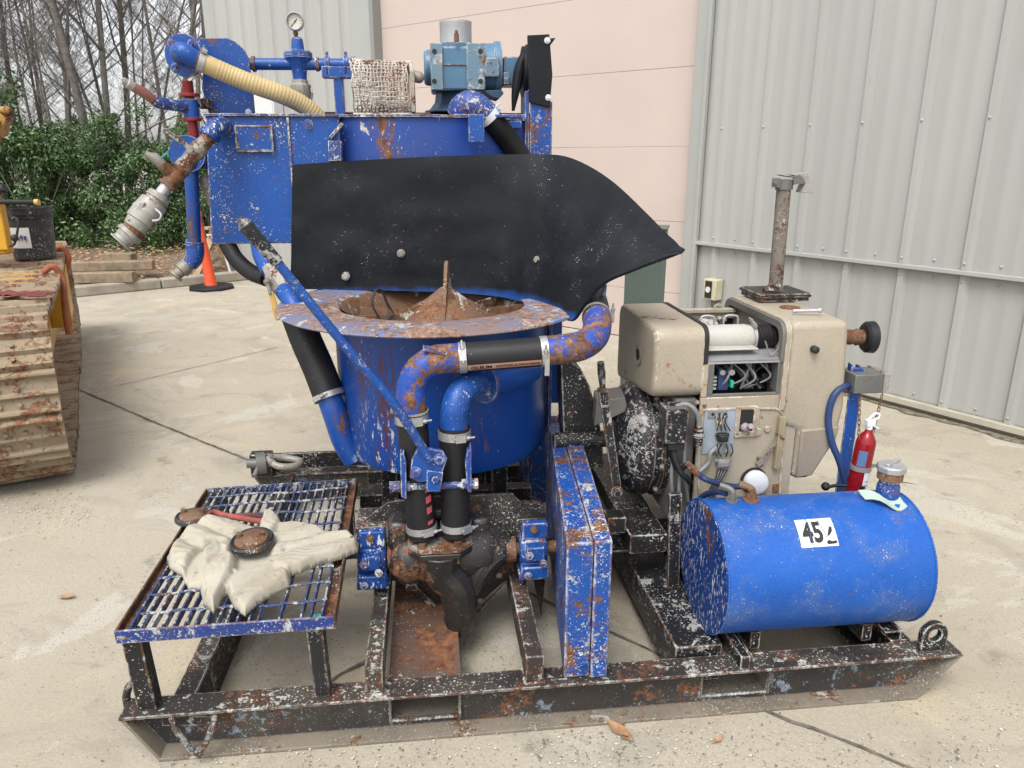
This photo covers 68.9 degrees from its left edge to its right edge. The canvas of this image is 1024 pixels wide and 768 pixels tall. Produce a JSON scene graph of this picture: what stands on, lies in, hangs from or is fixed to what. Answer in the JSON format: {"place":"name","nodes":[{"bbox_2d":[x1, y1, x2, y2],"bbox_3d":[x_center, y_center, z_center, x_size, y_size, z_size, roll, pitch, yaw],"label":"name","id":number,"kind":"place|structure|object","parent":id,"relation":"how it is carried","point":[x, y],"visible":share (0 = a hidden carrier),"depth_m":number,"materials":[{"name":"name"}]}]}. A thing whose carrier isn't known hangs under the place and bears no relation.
{"place":"outdoors","nodes":[
{"label":"outdoors","id":0,"kind":"place"},
{"bbox_2d":[0,0,673,169],"label":"sky","id":1,"kind":"structure","parent":0,"point":[60,105],"materials":[{"name":"white"}]},
{"bbox_2d":[0,171,1023,767],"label":"ground","id":2,"kind":"structure","parent":0,"point":[156,479],"depth_m":2.88,"materials":[{"name":"concrete"}]},
{"bbox_2d":[0,106,81,483],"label":"tracked machine","id":3,"kind":"object","parent":2,"relation":"on","point":[40,353],"visible":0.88,"depth_m":3.72,"materials":[{"name":"yellow paint"}]},
{"bbox_2d":[0,290,57,296],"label":"rag","id":4,"kind":"object","parent":3,"relation":"on","point":[12,293],"visible":1,"depth_m":3.98,"materials":[{"name":"red fabric"}]},
{"bbox_2d":[6,205,56,258],"bbox_3d":[-3.739,-1.181,5.807,0.342,0.385,0.342,0,17,0],"label":"bucket","id":5,"kind":"object","parent":3,"relation":"on","point":[36,236],"visible":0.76,"depth_m":5.71,"materials":[{"name":"black plastic"}]},
{"bbox_2d":[57,593,74,597],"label":"dead leaf","id":6,"kind":"object","parent":2,"relation":"on","point":[67,595],"visible":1,"depth_m":2.84,"materials":[{"name":"brown plant"}]},
{"bbox_2d":[31,202,235,284],"bbox_3d":[-12.944,-3.022,14.863,12.150,0.288,18.750,-14,21,-38],"label":"planting bed","id":7,"kind":"object","parent":2,"relation":"on","point":[171,263],"visible":0.06,"depth_m":11.20,"materials":[{"name":"brown soil"}]},
{"bbox_2d":[0,82,35,206],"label":"evergreen shrub","id":8,"kind":"object","parent":7,"relation":"on","point":[12,184],"visible":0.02,"depth_m":14.41,"materials":[{"name":"green plant"}]},
{"bbox_2d":[0,0,73,128],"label":"bare tree","id":9,"kind":"object","parent":7,"relation":"on","point":[13,65],"visible":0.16,"depth_m":19.82,"materials":[{"name":"grey plant"}]},
{"bbox_2d":[0,0,81,129],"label":"bare tree","id":10,"kind":"object","parent":7,"relation":"on","point":[24,17],"visible":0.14,"depth_m":23.97,"materials":[{"name":"grey plant"}]},
{"bbox_2d":[0,68,83,239],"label":"evergreen shrub","id":11,"kind":"object","parent":7,"relation":"on","point":[4,170],"visible":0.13,"depth_m":12.39,"materials":[{"name":"green plant"}]},
{"bbox_2d":[0,0,83,129],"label":"bare tree","id":12,"kind":"object","parent":7,"relation":"on","point":[35,63],"visible":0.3,"depth_m":14.33,"materials":[{"name":"grey plant"}]},
{"bbox_2d":[0,115,116,248],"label":"evergreen shrub","id":13,"kind":"object","parent":7,"relation":"on","point":[14,144],"visible":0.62,"depth_m":12.04,"materials":[{"name":"green plant"}]},
{"bbox_2d":[36,114,122,233],"bbox_3d":[-8.285,-3.857,14.215,1.264,2.446,1.514,3,17,9],"label":"evergreen shrub","id":14,"kind":"object","parent":7,"relation":"on","point":[76,177],"visible":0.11,"depth_m":13.94,"materials":[{"name":"green plant"}]},
{"bbox_2d":[0,0,166,226],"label":"bare tree","id":15,"kind":"object","parent":7,"relation":"on","point":[68,117],"visible":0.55,"depth_m":13.53,"materials":[{"name":"grey plant"}]},
{"bbox_2d":[7,0,163,196],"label":"bare tree","id":16,"kind":"object","parent":7,"relation":"on","point":[60,59],"visible":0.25,"depth_m":18.05,"materials":[{"name":"grey plant"}]},
{"bbox_2d":[0,0,176,199],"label":"bare tree","id":17,"kind":"object","parent":7,"relation":"on","point":[22,28],"visible":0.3,"depth_m":14.17,"materials":[{"name":"grey plant"}]},
{"bbox_2d":[0,0,189,183],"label":"bare tree","id":18,"kind":"object","parent":7,"relation":"on","point":[3,27],"visible":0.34,"depth_m":15.25,"materials":[{"name":"grey plant"}]},
{"bbox_2d":[0,0,205,234],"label":"bare tree","id":19,"kind":"object","parent":7,"relation":"on","point":[76,95],"visible":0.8,"depth_m":13.03,"materials":[{"name":"grey plant"}]},
{"bbox_2d":[0,0,205,198],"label":"bare tree","id":20,"kind":"object","parent":7,"relation":"on","point":[132,59],"visible":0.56,"depth_m":14.64,"materials":[{"name":"grey plant"}]},
{"bbox_2d":[0,0,205,197],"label":"bare tree","id":21,"kind":"object","parent":7,"relation":"on","point":[98,92],"visible":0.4,"depth_m":14.82,"materials":[{"name":"grey plant"}]},
{"bbox_2d":[72,271,136,283],"bbox_3d":[-5.273,-1.339,9.386,1.000,0.130,0.160,-2,17,-8],"label":"landscape timber","id":22,"kind":"object","parent":7,"relation":"on","point":[105,277],"visible":0.56,"depth_m":9.34,"materials":[{"name":"brown wood"}]},
{"bbox_2d":[25,102,186,248],"bbox_3d":[-6.768,-3.477,12.768,2.084,2.687,2.597,15,22,41],"label":"evergreen shrub","id":23,"kind":"object","parent":7,"relation":"on","point":[112,147],"visible":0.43,"depth_m":12.54,"materials":[{"name":"green plant"}]},
{"bbox_2d":[71,259,155,271],"bbox_3d":[-5.255,-1.540,9.726,1.100,0.120,0.160,-3,17,-11],"label":"landscape timber","id":24,"kind":"object","parent":7,"relation":"on","point":[109,265],"visible":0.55,"depth_m":9.68,"materials":[{"name":"beige wood"}]},
{"bbox_2d":[101,252,137,270],"bbox_3d":[-5.390,-1.683,10.274,0.420,0.240,0.160,1,17,5],"label":"landscape timber","id":25,"kind":"object","parent":7,"relation":"on","point":[107,256],"visible":0.52,"depth_m":10.18,"materials":[{"name":"beige wood"}]},
{"bbox_2d":[74,0,172,193],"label":"bare tree","id":26,"kind":"object","parent":7,"relation":"on","point":[123,56],"visible":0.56,"depth_m":16.06,"materials":[{"name":"grey plant"}]},
{"bbox_2d":[70,140,215,255],"bbox_3d":[-5.997,-2.932,12.238,2.150,2.116,2.074,6,18,20],"label":"evergreen shrub","id":27,"kind":"object","parent":7,"relation":"on","point":[137,161],"visible":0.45,"depth_m":11.94,"materials":[{"name":"green plant"}]},
{"bbox_2d":[68,240,226,281],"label":"leaf litter","id":28,"kind":"object","parent":7,"relation":"on","point":[139,252],"visible":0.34,"depth_m":11.10,"materials":[{"name":"brown plant"}]},
{"bbox_2d":[118,0,202,80],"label":"bare tree","id":29,"kind":"object","parent":7,"relation":"on","point":[201,76],"visible":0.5,"depth_m":13.15,"materials":[{"name":"grey plant"}]},
{"bbox_2d":[125,0,205,78],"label":"bare tree","id":30,"kind":"object","parent":7,"relation":"on","point":[202,19],"visible":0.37,"depth_m":15.45,"materials":[{"name":"grey plant"}]},
{"bbox_2d":[144,119,203,227],"bbox_3d":[-6.231,-3.805,14.204,1.213,2.348,1.454,13,21,36],"label":"evergreen shrub","id":31,"kind":"object","parent":7,"relation":"on","point":[182,124],"visible":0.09,"depth_m":13.85,"materials":[{"name":"green plant"}]},
{"bbox_2d":[145,125,216,249],"bbox_3d":[-5.273,-3.180,12.553,1.702,2.193,2.120,1,17,3],"label":"evergreen shrub","id":32,"kind":"object","parent":7,"relation":"on","point":[205,209],"visible":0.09,"depth_m":12.05,"materials":[{"name":"green plant"}]},
{"bbox_2d":[192,226,226,274],"bbox_3d":[-4.014,-1.853,10.459,0.413,0.758,1.125,11,20,32],"label":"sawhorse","id":33,"kind":"object","parent":7,"relation":"on","point":[199,269],"visible":0.14,"depth_m":10.17,"materials":[{"name":"beige wood"}]},
{"bbox_2d":[88,0,202,142],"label":"bare tree","id":34,"kind":"object","parent":2,"relation":"on","point":[164,123],"visible":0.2,"depth_m":24.43,"materials":[{"name":"grey plant"}]},
{"bbox_2d":[75,271,246,296],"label":"kerb","id":35,"kind":"structure","parent":2,"relation":"on","point":[137,285],"depth_m":9.59,"materials":[{"name":"concrete"}]},
{"bbox_2d":[131,0,201,143],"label":"bare tree","id":36,"kind":"object","parent":2,"relation":"on","point":[194,6],"visible":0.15,"depth_m":19.17,"materials":[{"name":"grey plant"}]},
{"bbox_2d":[138,0,205,124],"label":"bare tree","id":37,"kind":"object","parent":2,"relation":"on","point":[179,78],"visible":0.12,"depth_m":17.51,"materials":[{"name":"grey plant"}]},
{"bbox_2d":[147,0,203,134],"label":"bare tree","id":38,"kind":"object","parent":2,"relation":"on","point":[198,78],"visible":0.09,"depth_m":22.96,"materials":[{"name":"grey plant"}]},
{"bbox_2d":[117,347,275,385],"bbox_3d":[-2.504,-0.156,6.064,0.016,0.001,1.465,11,20,33],"label":"control joint","id":39,"kind":"object","parent":2,"relation":"on","point":[192,367],"visible":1,"depth_m":5.94,"materials":[{"name":"grey concrete"}]},
{"bbox_2d":[189,211,233,291],"bbox_3d":[-3.902,-1.712,9.562,0.536,0.984,0.536,-7,18,-22],"label":"traffic cone","id":40,"kind":"object","parent":2,"relation":"on","point":[210,284],"visible":0.69,"depth_m":9.57,"materials":[{"name":"orange plastic"}]},
{"bbox_2d":[206,234,230,271],"bbox_3d":[-3.988,-1.738,10.209,0.300,0.628,0.032,0,17,0],"label":"white pipe","id":41,"kind":"object","parent":2,"relation":"on","point":[228,266],"visible":0.37,"depth_m":10.22,"materials":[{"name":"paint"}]},
{"bbox_2d":[332,660,365,680],"bbox_3d":[-0.566,0.944,2.396,0.024,0.001,0.293,14,22,40],"label":"control joint","id":42,"kind":"object","parent":2,"relation":"on","point":[352,667],"visible":0.43,"depth_m":2.44,"materials":[{"name":"grey concrete"}]},
{"bbox_2d":[81,390,912,767],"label":"control joint","id":43,"kind":"object","parent":2,"relation":"on","point":[609,630],"visible":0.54,"depth_m":2.51,"materials":[{"name":"grey concrete"}]},
{"bbox_2d":[0,333,1023,767],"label":"grit","id":44,"kind":"object","parent":2,"relation":"on","point":[554,731],"visible":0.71,"depth_m":2.11,"materials":[{"name":"grey gravel"}]},
{"bbox_2d":[111,12,963,761],"bbox_3d":[-0.081,-0.352,2.992,2.675,2.158,2.436,-2,17,-6],"label":"grout mixing plant","id":45,"kind":"object","parent":2,"relation":"on","point":[463,248],"visible":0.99,"depth_m":2.49,"materials":[{"name":"blue paint"}]},
{"bbox_2d":[174,507,211,526],"bbox_3d":[-1.061,0.434,2.482,0.116,0.041,0.116,-2,17,-6],"label":"pipe cap","id":46,"kind":"object","parent":45,"relation":"on","point":[184,517],"visible":0.9,"depth_m":2.46,"materials":[{"name":"black metal"}]},
{"bbox_2d":[206,509,262,523],"bbox_3d":[-0.925,0.443,2.488,0.208,0.020,0.109,-2,17,-6],"label":"red strap","id":47,"kind":"object","parent":45,"relation":"on","point":[255,518],"visible":0.78,"depth_m":2.48,"materials":[{"name":"red fabric"}]},
{"bbox_2d":[167,508,358,616],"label":"gloves","id":48,"kind":"object","parent":45,"relation":"on","point":[208,563],"visible":0.9,"depth_m":2.22,"materials":[{"name":"beige fabric"}]},
{"bbox_2d":[229,527,273,555],"bbox_3d":[-0.795,0.474,2.282,0.132,0.048,0.132,-2,17,-6],"label":"pipe cap","id":49,"kind":"object","parent":48,"relation":"on","point":[251,541],"visible":1,"depth_m":2.26,"materials":[{"name":"black metal"}]},
{"bbox_2d":[350,58,423,113],"bbox_3d":[-0.481,-1.157,2.920,0.278,0.213,0.171,-2,17,-6],"label":"strainer basket","id":50,"kind":"object","parent":45,"relation":"on","point":[412,77],"visible":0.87,"depth_m":2.86,"materials":[{"name":"metal"}]},
{"bbox_2d":[845,412,880,490],"bbox_3d":[1.201,0.271,2.537,0.118,0.369,0.069,-2,17,-6],"label":"fire extinguisher","id":51,"kind":"object","parent":45,"relation":"attached to","point":[861,466],"visible":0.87,"depth_m":2.50,"materials":[{"name":"red metal"}]},
{"bbox_2d":[202,0,1023,438],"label":"metal building","id":52,"kind":"structure","parent":2,"relation":"on","point":[894,128],"depth_m":5.27,"materials":[{"name":"paint"}]},
{"bbox_2d":[254,95,283,113],"bbox_3d":[-3.061,-3.296,9.311,0.500,0.720,0.170,13,21,36],"label":"utility panel","id":53,"kind":"object","parent":52,"relation":"attached to","point":[264,106],"depth_m":9.16,"materials":[{"name":"white paint"}]},
{"bbox_2d":[254,95,272,113],"bbox_3d":[-3.104,-3.280,9.258,0.460,0.660,0.031,13,21,36],"label":"cabinet door","id":54,"kind":"structure","parent":53,"relation":"in","point":[262,105],"depth_m":9.19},
{"bbox_2d":[380,0,569,28],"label":"door section","id":55,"kind":"structure","parent":52,"relation":"in","point":[394,13],"depth_m":7.54,"materials":[{"name":"beige metal"}]},
{"bbox_2d":[386,66,694,147],"bbox_3d":[0.102,-2.605,7.214,3.800,0.619,0.040,13,21,36],"label":"door section","id":56,"kind":"structure","parent":52,"relation":"in","point":[652,107],"depth_m":6.56,"materials":[{"name":"beige metal"}]},
{"bbox_2d":[382,0,698,89],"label":"door section","id":57,"kind":"structure","parent":52,"relation":"in","point":[591,36],"depth_m":6.59,"materials":[{"name":"beige metal"}]},
{"bbox_2d":[552,146,688,221],"bbox_3d":[0.102,-2.009,7.393,3.800,0.619,0.040,13,21,36],"label":"door section","id":58,"kind":"structure","parent":52,"relation":"in","point":[655,178],"depth_m":6.54,"materials":[{"name":"beige metal"}]},
{"bbox_2d":[562,285,679,334],"bbox_3d":[0.102,-0.896,7.727,3.800,0.456,0.040,13,21,36],"label":"door section","id":59,"kind":"structure","parent":52,"relation":"in","point":[614,294],"depth_m":7.03,"materials":[{"name":"beige metal"}]},
{"bbox_2d":[607,220,684,293],"bbox_3d":[0.102,-1.413,7.572,3.800,0.619,0.040,13,21,36],"label":"door section","id":60,"kind":"structure","parent":52,"relation":"in","point":[673,265],"depth_m":6.57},
{"bbox_2d":[703,278,722,307],"bbox_3d":[1.649,-0.595,6.197,0.101,0.555,0.130,-11,20,-33],"label":"outlet box","id":61,"kind":"object","parent":52,"relation":"attached to","point":[712,289],"visible":0.92,"depth_m":6.10,"materials":[{"name":"beige plastic"}]},
{"bbox_2d":[608,720,627,735],"bbox_3d":[0.308,1.004,2.173,0.036,0.016,0.085,-11,20,-33],"label":"dead leaf","id":62,"kind":"object","parent":2,"relation":"on","point":[613,725],"visible":1,"depth_m":2.18,"materials":[{"name":"brown plant"}]},
{"bbox_2d":[618,724,631,740],"bbox_3d":[0.327,1.010,2.158,0.032,0.014,0.075,-6,18,-19],"label":"dead leaf","id":63,"kind":"object","parent":2,"relation":"on","point":[629,737],"visible":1,"depth_m":2.15,"materials":[{"name":"brown plant"}]},
{"bbox_2d":[712,736,722,742],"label":"dead leaf","id":64,"kind":"object","parent":2,"relation":"on","point":[717,738],"visible":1,"depth_m":2.14,"materials":[{"name":"orange plant"}]},
{"bbox_2d":[843,392,1023,443],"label":"ground dirt","id":65,"kind":"structure","parent":2,"relation":"on","point":[998,435],"depth_m":4.75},
{"bbox_2d":[620,225,669,384],"bbox_3d":[0.833,-0.387,4.749,0.250,1.212,0.250,4,17,13],"label":"electrical cabinet","id":66,"kind":"object","parent":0,"point":[645,284],"visible":0.34,"depth_m":4.57,"materials":[{"name":"green metal"}]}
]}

